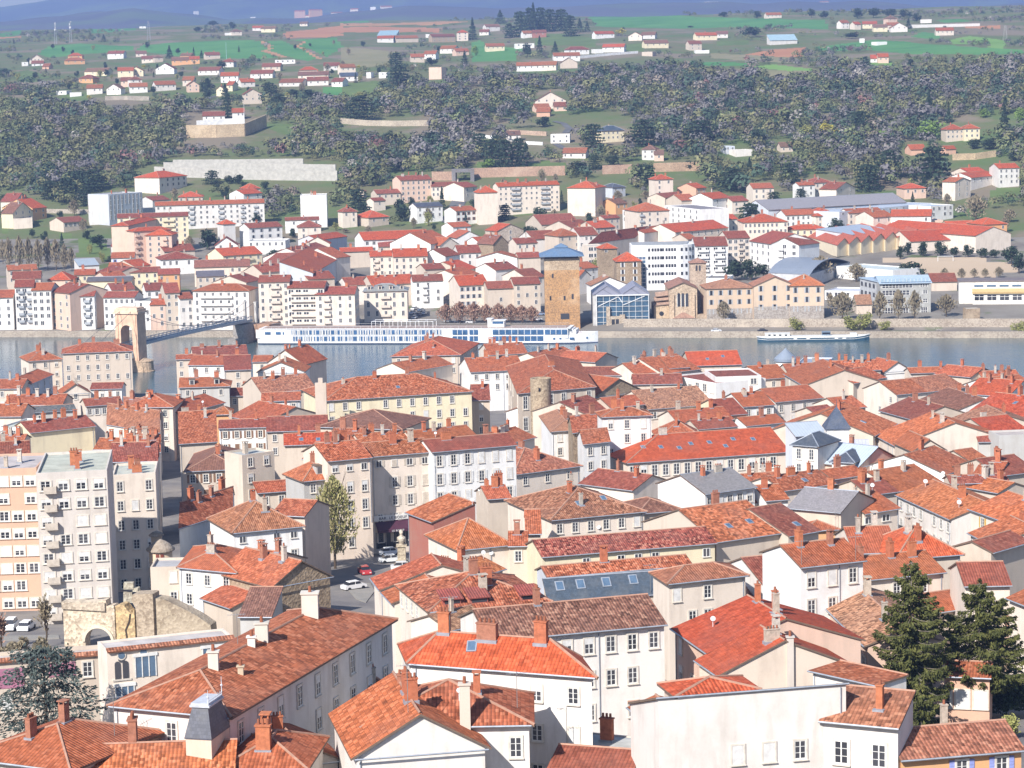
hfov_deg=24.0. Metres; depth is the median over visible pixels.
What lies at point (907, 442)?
town house
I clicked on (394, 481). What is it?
window
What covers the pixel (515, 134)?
hillside house
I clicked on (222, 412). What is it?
town house
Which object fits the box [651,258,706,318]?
church
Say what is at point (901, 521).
window
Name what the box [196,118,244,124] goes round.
terrace wall
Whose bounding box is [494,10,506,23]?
fir tree
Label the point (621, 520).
window
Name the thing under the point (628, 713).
window
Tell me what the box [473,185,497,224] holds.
apartment block
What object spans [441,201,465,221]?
uphill street
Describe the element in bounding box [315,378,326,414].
chimney wall
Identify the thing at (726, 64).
field
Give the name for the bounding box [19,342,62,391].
town house
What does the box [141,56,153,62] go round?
hillside house
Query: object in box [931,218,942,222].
town house
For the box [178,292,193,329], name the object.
town house
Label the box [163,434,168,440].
window
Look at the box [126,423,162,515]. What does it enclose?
town house
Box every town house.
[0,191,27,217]
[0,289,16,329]
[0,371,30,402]
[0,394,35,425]
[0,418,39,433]
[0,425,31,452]
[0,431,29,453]
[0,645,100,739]
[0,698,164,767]
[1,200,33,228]
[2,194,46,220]
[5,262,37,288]
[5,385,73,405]
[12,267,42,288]
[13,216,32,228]
[13,368,54,393]
[14,279,35,329]
[14,407,96,452]
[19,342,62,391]
[31,282,58,329]
[33,403,75,418]
[47,271,77,286]
[49,216,85,231]
[53,278,107,330]
[57,379,90,414]
[61,336,132,397]
[74,258,98,271]
[74,264,95,282]
[79,290,96,329]
[79,390,122,442]
[86,276,134,288]
[89,382,126,401]
[91,710,239,767]
[93,428,128,449]
[94,269,125,275]
[95,262,140,275]
[97,628,234,722]
[103,286,142,329]
[104,278,134,290]
[106,397,161,467]
[106,607,398,749]
[108,262,132,266]
[111,252,135,261]
[111,430,160,531]
[121,257,149,266]
[123,391,161,446]
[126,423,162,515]
[129,263,160,291]
[129,389,185,460]
[133,169,187,193]
[133,426,162,532]
[135,297,158,329]
[142,192,169,212]
[142,279,163,297]
[149,294,165,329]
[150,557,183,600]
[155,249,198,273]
[157,268,180,291]
[160,240,195,255]
[160,278,179,329]
[175,348,195,395]
[175,391,225,458]
[176,531,241,611]
[177,190,203,200]
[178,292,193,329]
[178,369,232,406]
[178,404,217,500]
[178,476,234,556]
[183,443,239,496]
[187,349,224,378]
[190,340,247,354]
[191,280,257,329]
[194,255,250,286]
[196,270,224,288]
[198,585,248,637]
[206,489,305,555]
[207,242,262,265]
[212,271,258,306]
[214,234,238,247]
[216,219,235,241]
[216,406,234,443]
[218,409,266,448]
[221,542,333,611]
[223,348,251,387]
[224,441,274,505]
[229,188,261,198]
[230,381,245,413]
[232,394,315,449]
[236,711,329,767]
[238,586,283,633]
[239,183,259,190]
[239,219,282,245]
[241,367,314,408]
[244,258,279,277]
[248,238,289,253]
[252,355,273,376]
[252,479,285,508]
[255,537,307,561]
[256,353,310,377]
[261,391,301,407]
[262,246,303,263]
[263,240,326,262]
[265,339,327,384]
[266,407,327,479]
[270,711,339,767]
[275,498,330,576]
[279,248,336,281]
[282,451,324,498]
[283,422,331,471]
[285,215,318,232]
[297,220,321,244]
[298,231,347,249]
[301,366,473,429]
[301,428,373,559]
[301,431,349,459]
[304,268,334,285]
[308,235,330,246]
[314,246,350,280]
[320,409,431,431]
[328,666,491,767]
[330,416,367,441]
[337,204,357,227]
[337,274,365,304]
[339,243,373,267]
[352,422,406,441]
[354,229,425,249]
[357,210,389,226]
[359,669,535,767]
[361,428,428,553]
[362,280,409,321]
[363,270,410,304]
[366,197,385,210]
[369,249,392,274]
[369,553,493,615]
[371,186,400,205]
[371,664,380,685]
[375,351,454,382]
[378,241,391,249]
[380,573,434,672]
[389,229,444,251]
[390,332,479,385]
[392,244,427,273]
[394,555,553,668]
[397,607,598,767]
[402,417,476,438]
[404,493,475,561]
[407,596,474,637]
[408,199,442,223]
[410,272,443,307]
[416,259,445,273]
[419,424,517,521]
[424,517,509,573]
[427,245,460,262]
[431,181,456,199]
[435,236,459,249]
[435,264,479,299]
[440,258,475,270]
[441,221,471,236]
[441,545,506,572]
[443,204,475,223]
[444,180,477,201]
[446,228,478,244]
[448,270,486,314]
[453,241,480,266]
[457,584,667,735]
[459,348,520,410]
[466,236,481,244]
[470,379,490,434]
[474,470,511,539]
[475,258,518,280]
[476,231,508,255]
[477,250,517,267]
[478,335,526,356]
[483,280,513,316]
[484,222,523,245]
[488,418,537,448]
[502,264,544,303]
[504,407,517,426]
[504,471,647,537]
[506,354,596,433]
[508,232,537,253]
[508,519,528,582]
[509,276,540,315]
[515,246,540,272]
[516,439,583,495]
[518,343,569,360]
[519,230,551,252]
[524,508,541,541]
[525,526,717,583]
[530,393,605,451]
[534,545,691,594]
[538,405,571,460]
[544,217,584,230]
[544,228,576,250]
[547,743,635,767]
[559,345,617,365]
[567,402,597,462]
[569,223,598,256]
[576,217,614,233]
[576,427,610,480]
[577,459,664,500]
[579,257,598,280]
[579,266,590,294]
[585,273,626,303]
[588,225,649,255]
[589,374,639,398]
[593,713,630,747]
[595,243,618,277]
[595,397,653,452]
[596,211,619,229]
[596,388,644,408]
[603,196,626,214]
[604,183,626,197]
[610,354,656,383]
[612,251,641,284]
[623,496,680,519]
[624,382,707,434]
[626,693,663,711]
[628,683,848,767]
[630,346,701,373]
[631,368,682,388]
[637,220,664,241]
[641,490,781,561]
[646,192,680,207]
[648,172,672,195]
[648,561,749,680]
[651,411,697,433]
[652,219,728,241]
[655,463,757,507]
[656,674,761,698]
[657,398,734,426]
[659,349,689,369]
[665,191,691,204]
[669,580,865,679]
[672,231,694,240]
[676,181,706,195]
[682,350,742,372]
[682,372,765,398]
[686,411,738,430]
[689,188,727,207]
[693,614,844,688]
[695,390,748,417]
[705,368,760,390]
[706,275,732,282]
[725,386,774,415]
[726,195,748,213]
[729,214,737,230]
[730,555,762,598]
[733,406,784,428]
[737,209,788,239]
[740,461,780,480]
[744,359,784,387]
[745,586,753,596]
[746,182,773,202]
[746,502,821,543]
[750,461,837,504]
[755,379,823,421]
[755,475,789,506]
[759,526,866,618]
[772,399,897,445]
[776,206,814,226]
[780,356,814,372]
[783,358,880,403]
[784,420,823,467]
[787,476,875,527]
[788,220,824,236]
[789,431,841,471]
[792,179,814,197]
[794,404,829,417]
[800,352,832,362]
[803,174,831,196]
[807,659,908,688]
[808,519,840,539]
[812,205,829,225]
[812,389,867,409]
[818,679,915,767]
[819,180,855,196]
[819,454,858,483]
[824,434,895,470]
[825,287,859,299]
[825,575,949,723]
[829,448,860,467]
[832,352,880,373]
[833,510,890,554]
[835,467,899,504]
[840,205,880,224]
[840,439,868,444]
[844,366,886,398]
[852,294,872,313]
[853,481,901,530]
[855,207,890,225]
[856,537,946,599]
[862,378,928,415]
[867,458,941,504]
[869,436,966,481]
[875,352,906,379]
[876,409,989,454]
[878,390,964,423]
[879,513,964,589]
[890,205,932,222]
[892,430,947,455]
[894,475,989,545]
[895,183,926,198]
[899,699,1023,767]
[903,360,943,377]
[906,589,954,632]
[910,373,964,395]
[921,383,984,411]
[928,272,957,290]
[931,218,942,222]
[933,359,987,383]
[942,174,970,200]
[942,220,972,223]
[942,462,1008,489]
[942,659,993,722]
[948,170,991,190]
[948,560,1012,657]
[949,447,985,460]
[950,164,984,175]
[952,402,1023,425]
[952,446,1023,484]
[952,529,1023,594]
[963,367,1023,386]
[963,411,1023,429]
[966,217,1007,230]
[966,464,1023,498]
[966,510,1023,539]
[967,490,1023,530]
[969,372,1023,398]
[969,384,1023,416]
[974,449,1009,473]
[976,430,994,456]
[978,362,1018,376]
[988,429,1023,460]
[989,160,1019,187]
[1004,589,1023,673]
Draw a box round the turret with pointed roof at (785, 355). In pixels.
[774,348,795,365]
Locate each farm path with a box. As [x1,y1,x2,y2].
[261,41,286,56]
[296,41,321,58]
[340,21,467,25]
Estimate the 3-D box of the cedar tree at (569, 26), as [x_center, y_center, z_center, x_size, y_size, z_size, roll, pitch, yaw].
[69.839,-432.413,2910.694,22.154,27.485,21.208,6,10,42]
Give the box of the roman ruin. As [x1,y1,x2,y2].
[61,590,216,646]
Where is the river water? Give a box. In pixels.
[0,337,1023,393]
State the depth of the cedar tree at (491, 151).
1542.54 m
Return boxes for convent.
[699,274,752,318]
[748,273,791,318]
[788,274,824,318]
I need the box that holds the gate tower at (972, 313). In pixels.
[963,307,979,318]
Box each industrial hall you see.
[743,193,906,216]
[814,202,931,227]
[909,204,952,219]
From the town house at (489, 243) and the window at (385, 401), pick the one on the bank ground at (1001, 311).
the town house at (489, 243)
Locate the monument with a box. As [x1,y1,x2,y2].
[396,530,407,561]
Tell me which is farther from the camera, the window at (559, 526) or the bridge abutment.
the bridge abutment
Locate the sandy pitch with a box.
[883,257,1017,277]
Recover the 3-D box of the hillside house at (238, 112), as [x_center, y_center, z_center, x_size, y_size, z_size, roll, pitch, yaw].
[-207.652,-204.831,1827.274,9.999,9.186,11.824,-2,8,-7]
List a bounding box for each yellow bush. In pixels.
[615,28,625,33]
[819,121,834,135]
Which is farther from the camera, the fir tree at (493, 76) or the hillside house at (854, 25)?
the hillside house at (854, 25)
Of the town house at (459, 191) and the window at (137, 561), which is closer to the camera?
the window at (137, 561)
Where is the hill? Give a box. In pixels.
[0,5,1023,241]
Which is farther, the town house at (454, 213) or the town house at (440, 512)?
the town house at (454, 213)
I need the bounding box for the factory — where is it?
[808,222,917,256]
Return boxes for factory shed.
[816,224,883,236]
[883,220,1011,252]
[895,229,949,251]
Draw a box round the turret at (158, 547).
[146,531,174,577]
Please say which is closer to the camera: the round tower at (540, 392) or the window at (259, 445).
the window at (259, 445)
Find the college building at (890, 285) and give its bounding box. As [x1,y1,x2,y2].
[859,275,931,312]
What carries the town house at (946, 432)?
on the town ground at (346, 570)
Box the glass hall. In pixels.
[591,280,649,325]
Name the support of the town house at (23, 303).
on the bank ground at (1001, 311)
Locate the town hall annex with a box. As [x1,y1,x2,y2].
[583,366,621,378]
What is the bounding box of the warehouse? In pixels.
[525,213,575,229]
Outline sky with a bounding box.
[0,0,44,6]
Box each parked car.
[5,616,20,631]
[17,619,35,631]
[340,580,366,590]
[357,564,371,574]
[378,546,397,554]
[378,553,397,562]
[390,561,407,568]
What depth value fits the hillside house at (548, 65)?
2196.31 m
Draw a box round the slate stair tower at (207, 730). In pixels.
[184,681,229,759]
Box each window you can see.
[0,476,8,486]
[0,493,9,504]
[0,511,10,521]
[0,528,11,539]
[0,546,12,556]
[0,563,13,574]
[1,580,13,591]
[1,695,13,712]
[2,597,14,608]
[10,475,22,486]
[11,510,24,521]
[12,528,25,538]
[13,545,25,556]
[14,562,26,573]
[15,580,27,590]
[16,597,28,608]
[23,475,35,486]
[24,492,36,503]
[25,510,37,521]
[26,527,38,538]
[27,545,39,555]
[28,562,40,573]
[29,597,41,607]
[39,480,51,492]
[40,498,52,510]
[40,516,53,528]
[41,535,54,546]
[42,553,54,564]
[43,571,55,582]
[44,589,56,600]
[50,607,57,613]
[56,479,69,491]
[57,497,70,509]
[59,534,72,545]
[60,552,73,563]
[61,570,73,581]
[61,588,74,599]
[74,478,87,490]
[75,496,88,508]
[76,514,89,526]
[77,533,89,544]
[77,551,90,562]
[78,569,91,580]
[79,587,92,598]
[81,660,93,678]
[86,408,93,415]
[92,477,105,489]
[93,408,100,414]
[93,495,105,507]
[93,514,106,525]
[94,532,107,543]
[95,550,108,561]
[96,568,108,579]
[97,586,109,597]
[100,407,106,414]
[113,682,135,699]
[115,661,120,679]
[116,481,123,492]
[117,500,124,511]
[117,520,125,531]
[117,652,125,659]
[118,539,126,550]
[119,558,127,570]
[120,578,127,589]
[122,661,128,678]
[131,499,139,510]
[132,519,139,530]
[133,538,140,549]
[133,557,141,569]
[133,652,156,677]
[134,577,142,588]
[139,649,147,653]
[145,479,152,490]
[145,498,153,509]
[146,518,153,529]
[147,537,150,547]
[162,409,167,416]
[163,421,167,428]
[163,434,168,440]
[164,446,168,452]
[164,719,178,739]
[169,570,177,583]
[169,591,177,598]
[185,390,189,396]
[185,572,192,584]
[186,592,193,605]
[187,474,197,483]
[200,473,211,482]
[200,643,223,654]
[203,574,211,586]
[213,473,224,482]
[221,431,229,438]
[222,577,229,585]
[232,398,236,404]
[232,430,241,438]
[237,718,244,745]
[239,536,246,543]
[244,430,252,437]
[247,457,253,467]
[248,473,253,483]
[256,430,264,437]
[256,443,265,448]
[257,705,264,718]
[262,495,269,505]
[263,455,269,465]
[272,434,277,441]
[272,447,277,454]
[273,533,280,540]
[277,694,285,719]
[278,494,284,504]
[290,531,297,538]
[291,548,297,554]
[296,682,304,709]
[310,483,316,493]
[314,672,322,698]
[316,706,323,732]
[329,403,333,411]
[332,465,338,472]
[332,661,339,687]
[333,695,339,708]
[342,402,347,410]
[346,464,352,471]
[347,481,353,492]
[348,499,354,510]
[348,517,354,529]
[348,536,355,547]
[349,651,356,676]
[350,684,356,697]
[356,401,361,409]
[361,462,367,469]
[361,479,367,491]
[362,498,368,509]
[362,516,369,527]
[366,641,373,666]
[367,674,372,687]
[373,460,384,467]
[375,513,385,524]
[375,532,386,543]
[377,531,408,548]
[382,631,388,656]
[383,399,387,407]
[383,664,388,677]
[389,476,400,487]
[390,494,400,505]
[390,512,401,520]
[391,459,397,466]
[391,532,399,541]
[396,398,401,406]
[399,592,403,608]
[404,458,414,465]
[404,475,415,486]
[404,596,408,612]
[405,492,415,504]
[409,600,413,616]
[410,397,414,406]
[415,604,418,617]
[419,457,428,463]
[422,473,428,485]
[422,491,428,502]
[423,397,427,405]
[423,410,428,416]
[434,454,444,466]
[434,473,445,485]
[435,491,445,498]
[436,396,441,404]
[436,409,441,417]
[448,453,458,465]
[448,472,459,484]
[449,395,454,403]
[449,490,459,495]
[450,408,454,416]
[462,452,472,464]
[462,470,473,482]
[463,407,467,415]
[465,489,471,499]
[476,469,486,481]
[478,451,484,463]
[479,403,483,409]
[479,415,483,421]
[479,426,482,433]
[492,450,498,462]
[492,468,498,475]
[495,373,499,379]
[495,383,499,389]
[506,448,512,460]
[506,467,512,479]
[506,485,514,496]
[508,735,523,759]
[514,550,522,562]
[523,395,528,410]
[523,416,528,431]
[523,476,528,485]
[529,683,543,703]
[530,723,544,743]
[531,762,544,767]
[545,473,550,482]
[551,392,553,403]
[556,523,563,534]
[557,433,562,441]
[557,447,562,455]
[561,313,569,318]
[561,391,565,400]
[561,638,572,649]
[566,686,580,706]
[567,726,580,743]
[572,521,579,532]
[582,558,589,561]
[583,636,595,655]
[586,389,591,396]
[587,520,594,531]
[588,446,593,455]
[588,461,593,470]
[592,670,595,688]
[592,703,596,721]
[601,445,605,454]
[601,460,606,468]
[602,518,609,529]
[605,634,616,653]
[605,667,617,687]
[608,419,613,429]
[617,555,624,558]
[618,517,624,528]
[624,419,629,428]
[624,433,629,443]
[626,632,638,651]
[627,665,638,684]
[627,699,638,718]
[629,465,635,471]
[633,515,640,527]
[634,553,641,557]
[640,432,645,441]
[640,464,647,473]
[648,630,659,649]
[650,411,657,419]
[651,463,658,476]
[662,463,669,475]
[672,587,682,602]
[673,462,680,475]
[677,293,679,306]
[677,637,682,656]
[678,664,682,678]
[684,461,690,472]
[688,609,696,619]
[694,460,701,471]
[702,383,706,392]
[702,548,710,557]
[703,583,712,599]
[703,607,712,613]
[705,460,712,469]
[710,384,714,393]
[716,459,723,467]
[719,495,722,502]
[727,458,733,468]
[727,493,732,501]
[730,743,745,766]
[737,457,744,470]
[737,492,742,500]
[747,491,753,501]
[748,457,755,469]
[749,378,757,384]
[759,456,765,468]
[761,740,777,763]
[766,407,770,413]
[769,455,776,468]
[779,404,783,412]
[791,403,795,411]
[792,738,808,761]
[795,447,801,459]
[796,462,801,471]
[804,287,808,292]
[806,570,816,588]
[806,598,816,613]
[808,448,813,460]
[816,287,820,292]
[827,568,837,586]
[827,595,836,613]
[831,737,850,766]
[848,566,857,584]
[861,653,865,664]
[864,517,870,524]
[869,741,887,767]
[882,514,890,521]
[892,581,900,592]
[899,499,903,511]
[899,517,903,527]
[905,502,909,512]
[911,505,916,517]
[918,508,922,520]
[923,584,927,591]
[931,514,936,526]
[938,518,943,530]
[945,521,950,533]
[945,688,952,708]
[949,758,973,767]
[954,688,970,709]
[972,689,988,710]
[974,295,983,299]
[979,516,985,526]
[987,295,996,299]
[989,754,1013,767]
[1000,295,1009,299]
[1012,295,1021,299]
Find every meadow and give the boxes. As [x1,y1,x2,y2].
[2,228,71,238]
[14,70,49,81]
[62,94,87,100]
[76,239,109,261]
[267,124,306,133]
[338,47,389,67]
[342,81,379,97]
[477,162,498,167]
[526,59,681,73]
[528,160,565,168]
[535,34,598,46]
[625,43,643,51]
[711,53,796,62]
[717,40,751,45]
[759,70,850,77]
[990,187,1023,199]
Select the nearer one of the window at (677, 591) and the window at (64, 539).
the window at (677, 591)
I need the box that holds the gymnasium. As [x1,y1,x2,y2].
[836,264,919,280]
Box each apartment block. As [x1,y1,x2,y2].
[0,449,43,611]
[36,448,118,623]
[88,188,142,225]
[88,195,98,224]
[111,214,156,251]
[113,455,159,591]
[117,209,188,243]
[126,224,171,261]
[144,228,177,265]
[155,195,264,228]
[258,270,292,325]
[287,278,328,325]
[300,191,327,226]
[315,282,359,325]
[392,171,431,202]
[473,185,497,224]
[492,178,559,215]
[567,177,606,216]
[582,244,600,262]
[623,199,670,228]
[623,210,624,228]
[664,204,728,230]
[691,235,727,275]
[718,230,749,266]
[749,230,811,273]
[778,235,819,259]
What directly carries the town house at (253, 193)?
on the hill
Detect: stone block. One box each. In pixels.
[123,581,134,589]
[123,591,131,602]
[133,587,139,591]
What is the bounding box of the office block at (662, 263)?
[629,241,694,289]
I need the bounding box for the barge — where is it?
[756,331,869,341]
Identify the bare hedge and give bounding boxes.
[0,646,15,651]
[5,640,28,650]
[31,636,50,648]
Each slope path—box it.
[552,121,571,132]
[554,143,565,148]
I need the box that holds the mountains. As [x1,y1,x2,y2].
[0,0,1023,21]
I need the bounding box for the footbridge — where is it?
[87,304,252,345]
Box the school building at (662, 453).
[610,426,785,478]
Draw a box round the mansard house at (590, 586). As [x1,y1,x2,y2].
[542,570,652,600]
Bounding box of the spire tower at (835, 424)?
[822,398,850,440]
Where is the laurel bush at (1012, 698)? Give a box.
[992,667,1023,714]
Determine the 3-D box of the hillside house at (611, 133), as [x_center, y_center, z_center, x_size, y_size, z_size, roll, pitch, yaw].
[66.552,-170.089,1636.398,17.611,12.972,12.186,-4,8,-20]
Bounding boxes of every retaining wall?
[105,96,149,100]
[154,166,337,180]
[163,162,335,169]
[173,158,303,163]
[186,115,266,137]
[432,172,456,180]
[474,166,564,177]
[602,164,631,173]
[653,162,701,171]
[952,150,995,159]
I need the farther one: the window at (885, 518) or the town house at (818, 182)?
the town house at (818, 182)
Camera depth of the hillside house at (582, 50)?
2456.03 m
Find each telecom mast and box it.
[54,22,56,43]
[69,21,71,42]
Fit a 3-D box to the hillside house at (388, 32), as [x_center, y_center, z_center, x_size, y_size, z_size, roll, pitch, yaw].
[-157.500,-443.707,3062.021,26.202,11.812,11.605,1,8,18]
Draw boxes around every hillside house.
[29,54,43,63]
[31,60,43,65]
[42,63,52,68]
[56,91,70,94]
[64,57,84,64]
[68,53,83,58]
[70,92,81,96]
[78,75,98,82]
[84,68,112,75]
[86,82,103,94]
[106,84,125,94]
[107,50,126,58]
[117,67,133,76]
[120,77,130,86]
[127,75,142,86]
[129,82,147,92]
[134,66,144,75]
[135,51,146,56]
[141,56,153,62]
[152,55,163,62]
[152,80,175,90]
[156,63,176,73]
[171,57,188,65]
[180,52,194,56]
[182,76,195,85]
[186,79,198,92]
[189,56,199,63]
[197,66,223,74]
[202,111,225,119]
[203,50,219,59]
[216,84,228,96]
[220,72,239,82]
[222,58,236,66]
[226,81,237,90]
[230,29,241,35]
[231,108,244,117]
[237,77,254,87]
[241,89,261,103]
[250,69,275,78]
[252,26,261,30]
[261,26,277,31]
[261,63,282,70]
[275,60,294,63]
[279,78,306,86]
[294,10,304,17]
[298,69,329,78]
[299,22,308,25]
[299,66,316,71]
[307,75,328,85]
[309,9,321,16]
[323,62,339,70]
[331,77,348,86]
[337,64,355,73]
[339,72,357,80]
[366,72,373,77]
[377,30,398,35]
[377,35,394,42]
[379,72,389,77]
[394,35,417,42]
[409,53,424,62]
[424,50,438,58]
[428,34,455,41]
[429,67,446,79]
[440,45,458,53]
[452,46,468,55]
[456,30,467,40]
[479,29,489,35]
[482,24,499,30]
[484,43,504,51]
[506,130,520,141]
[514,43,533,48]
[516,62,540,70]
[520,30,531,37]
[532,30,546,37]
[532,103,549,112]
[535,90,566,108]
[536,107,551,116]
[540,61,557,70]
[551,134,570,142]
[552,52,579,60]
[553,102,566,110]
[560,57,577,67]
[562,147,589,158]
[564,46,589,54]
[591,49,602,53]
[592,31,614,38]
[596,124,624,142]
[602,43,626,51]
[628,32,642,40]
[641,32,656,38]
[641,40,668,47]
[641,143,659,159]
[642,52,655,55]
[653,150,663,160]
[685,40,701,50]
[693,31,716,39]
[694,50,708,53]
[716,31,727,37]
[721,146,734,153]
[729,149,751,156]
[764,12,781,18]
[767,34,796,44]
[776,142,792,151]
[837,19,848,28]
[849,20,860,29]
[862,21,876,28]
[870,55,876,62]
[871,42,886,45]
[872,24,887,31]
[876,53,888,62]
[883,15,897,23]
[886,22,896,29]
[889,22,907,31]
[904,144,925,155]
[910,23,979,27]
[920,19,931,22]
[934,27,953,35]
[940,123,962,141]
[940,145,956,154]
[961,121,980,140]
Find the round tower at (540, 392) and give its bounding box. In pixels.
[530,377,550,434]
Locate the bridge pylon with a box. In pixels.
[112,306,154,371]
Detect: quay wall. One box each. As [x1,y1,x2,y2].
[0,331,1023,337]
[623,319,1023,326]
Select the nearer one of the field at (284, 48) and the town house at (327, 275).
the town house at (327, 275)
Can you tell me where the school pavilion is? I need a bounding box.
[957,277,1023,303]
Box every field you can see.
[0,30,20,36]
[38,43,133,56]
[88,28,135,32]
[137,40,275,58]
[267,41,315,60]
[283,26,343,37]
[296,38,343,56]
[323,87,341,95]
[340,21,368,22]
[342,26,441,32]
[471,40,522,61]
[589,15,684,28]
[681,16,827,28]
[686,61,748,66]
[746,47,805,56]
[755,64,815,70]
[818,40,1023,54]
[870,62,891,66]
[911,32,939,38]
[937,19,968,22]
[949,36,1009,48]
[965,25,999,28]
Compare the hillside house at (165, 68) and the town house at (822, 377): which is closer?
the town house at (822, 377)
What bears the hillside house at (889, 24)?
on the hill
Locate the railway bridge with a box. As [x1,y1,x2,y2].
[452,168,473,181]
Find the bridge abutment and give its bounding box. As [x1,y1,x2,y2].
[228,301,280,344]
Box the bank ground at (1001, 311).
[0,237,1023,330]
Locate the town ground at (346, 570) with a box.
[0,394,1023,767]
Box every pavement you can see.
[4,635,58,640]
[349,582,373,602]
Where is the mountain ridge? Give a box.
[0,1,1023,30]
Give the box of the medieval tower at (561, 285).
[539,243,583,328]
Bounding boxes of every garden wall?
[47,209,87,213]
[340,118,427,125]
[520,130,546,135]
[526,141,542,144]
[580,51,637,57]
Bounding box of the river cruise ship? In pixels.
[256,318,597,343]
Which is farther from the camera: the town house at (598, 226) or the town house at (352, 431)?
the town house at (598, 226)
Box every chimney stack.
[206,644,219,670]
[236,659,244,674]
[246,629,256,647]
[253,616,269,642]
[300,586,319,618]
[458,676,470,729]
[785,630,794,686]
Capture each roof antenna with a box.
[103,696,115,735]
[227,613,242,643]
[396,663,416,703]
[444,596,450,627]
[511,671,520,707]
[557,707,566,740]
[795,540,804,564]
[850,535,861,563]
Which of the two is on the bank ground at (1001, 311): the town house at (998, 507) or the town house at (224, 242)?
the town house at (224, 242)
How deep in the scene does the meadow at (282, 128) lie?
1761.32 m
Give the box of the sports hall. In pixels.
[768,257,849,282]
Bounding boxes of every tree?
[0,239,4,259]
[0,612,8,647]
[0,642,115,738]
[2,237,13,264]
[13,235,23,263]
[18,636,28,645]
[23,237,32,263]
[29,229,35,235]
[31,238,44,270]
[32,593,52,643]
[36,180,57,199]
[40,231,47,239]
[42,237,52,265]
[50,238,60,269]
[52,177,78,202]
[59,233,63,247]
[60,243,68,266]
[64,170,90,189]
[67,199,79,215]
[67,247,75,267]
[76,185,91,206]
[79,169,103,192]
[79,219,87,229]
[82,230,90,238]
[86,244,92,253]
[89,234,107,244]
[98,251,105,262]
[104,256,110,261]
[111,123,124,129]
[165,45,172,58]
[170,188,178,200]
[184,236,194,245]
[193,26,202,30]
[198,228,218,248]
[200,77,210,91]
[201,170,224,184]
[202,90,211,98]
[208,21,217,24]
[216,60,226,67]
[219,83,229,99]
[220,93,232,118]
[220,186,228,199]
[225,175,233,182]
[229,22,236,28]
[232,174,242,183]
[251,213,261,221]
[260,83,280,97]
[260,181,268,188]
[266,94,290,105]
[266,249,278,255]
[276,72,283,80]
[287,89,300,94]
[289,228,295,237]
[298,82,305,90]
[303,89,317,96]
[311,467,362,568]
[324,63,330,70]
[332,221,338,229]
[339,95,377,119]
[348,189,367,208]
[352,91,365,95]
[356,203,371,213]
[359,173,367,184]
[383,133,398,139]
[387,52,402,65]
[388,65,408,85]
[392,161,404,168]
[394,198,410,221]
[407,197,415,204]
[410,217,417,228]
[424,210,432,225]
[425,57,437,65]
[425,132,437,138]
[436,303,453,323]
[439,186,445,209]
[449,301,469,323]
[459,50,468,64]
[464,302,481,323]
[468,17,477,39]
[470,133,487,156]
[471,45,478,55]
[476,158,494,167]
[478,304,492,323]
[482,139,502,166]
[487,68,499,86]
[489,303,507,318]
[490,134,500,143]
[491,139,515,167]
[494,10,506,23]
[498,204,512,220]
[502,23,515,37]
[503,303,517,323]
[508,137,533,166]
[512,11,526,37]
[513,305,527,323]
[521,43,530,56]
[523,7,539,30]
[523,226,537,231]
[525,305,538,320]
[527,2,539,30]
[533,7,546,29]
[533,206,546,213]
[535,116,550,126]
[536,35,544,51]
[536,168,545,180]
[540,9,560,31]
[551,41,558,52]
[553,9,568,30]
[561,15,579,36]
[566,161,586,174]
[576,18,584,31]
[579,124,605,147]
[584,21,590,31]
[585,213,593,220]
[587,155,601,169]
[595,204,605,215]
[605,155,618,164]
[612,190,622,198]
[628,119,660,146]
[628,164,654,184]
[639,191,648,198]
[660,139,677,148]
[681,120,728,145]
[712,168,756,191]
[717,301,730,318]
[718,12,727,16]
[723,260,744,276]
[737,203,759,218]
[739,27,761,35]
[740,258,762,279]
[745,157,753,175]
[747,129,767,148]
[754,11,760,18]
[759,264,769,275]
[766,191,781,198]
[777,162,800,183]
[788,316,804,329]
[794,188,806,197]
[797,123,812,134]
[807,9,815,17]
[813,255,836,272]
[818,11,828,16]
[826,293,832,304]
[827,218,844,227]
[827,291,856,317]
[842,314,859,330]
[844,263,866,281]
[845,32,861,37]
[847,110,869,136]
[853,8,862,17]
[854,164,883,191]
[856,310,872,329]
[868,8,880,17]
[871,560,955,723]
[872,290,887,318]
[874,149,903,179]
[877,321,890,329]
[882,9,896,15]
[889,289,906,318]
[896,246,903,257]
[896,261,925,274]
[899,9,911,19]
[903,242,912,254]
[904,146,951,186]
[906,290,922,318]
[907,176,915,183]
[913,13,921,20]
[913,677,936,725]
[915,119,945,136]
[917,241,927,255]
[924,89,933,117]
[934,241,947,255]
[934,293,956,316]
[938,578,1023,695]
[940,268,948,272]
[942,193,951,203]
[944,106,952,122]
[949,247,958,255]
[957,268,966,277]
[961,194,988,219]
[962,245,974,256]
[966,138,981,148]
[970,268,977,276]
[976,248,987,256]
[977,108,989,117]
[980,138,998,149]
[981,268,988,276]
[988,249,999,257]
[993,267,1003,275]
[995,104,1010,138]
[998,98,1012,114]
[1001,216,1009,227]
[1001,246,1022,263]
[1002,713,1020,734]
[1004,209,1016,221]
[1008,150,1016,159]
[1010,321,1023,330]
[1011,254,1023,273]
[1014,107,1023,120]
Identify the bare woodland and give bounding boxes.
[0,5,1023,221]

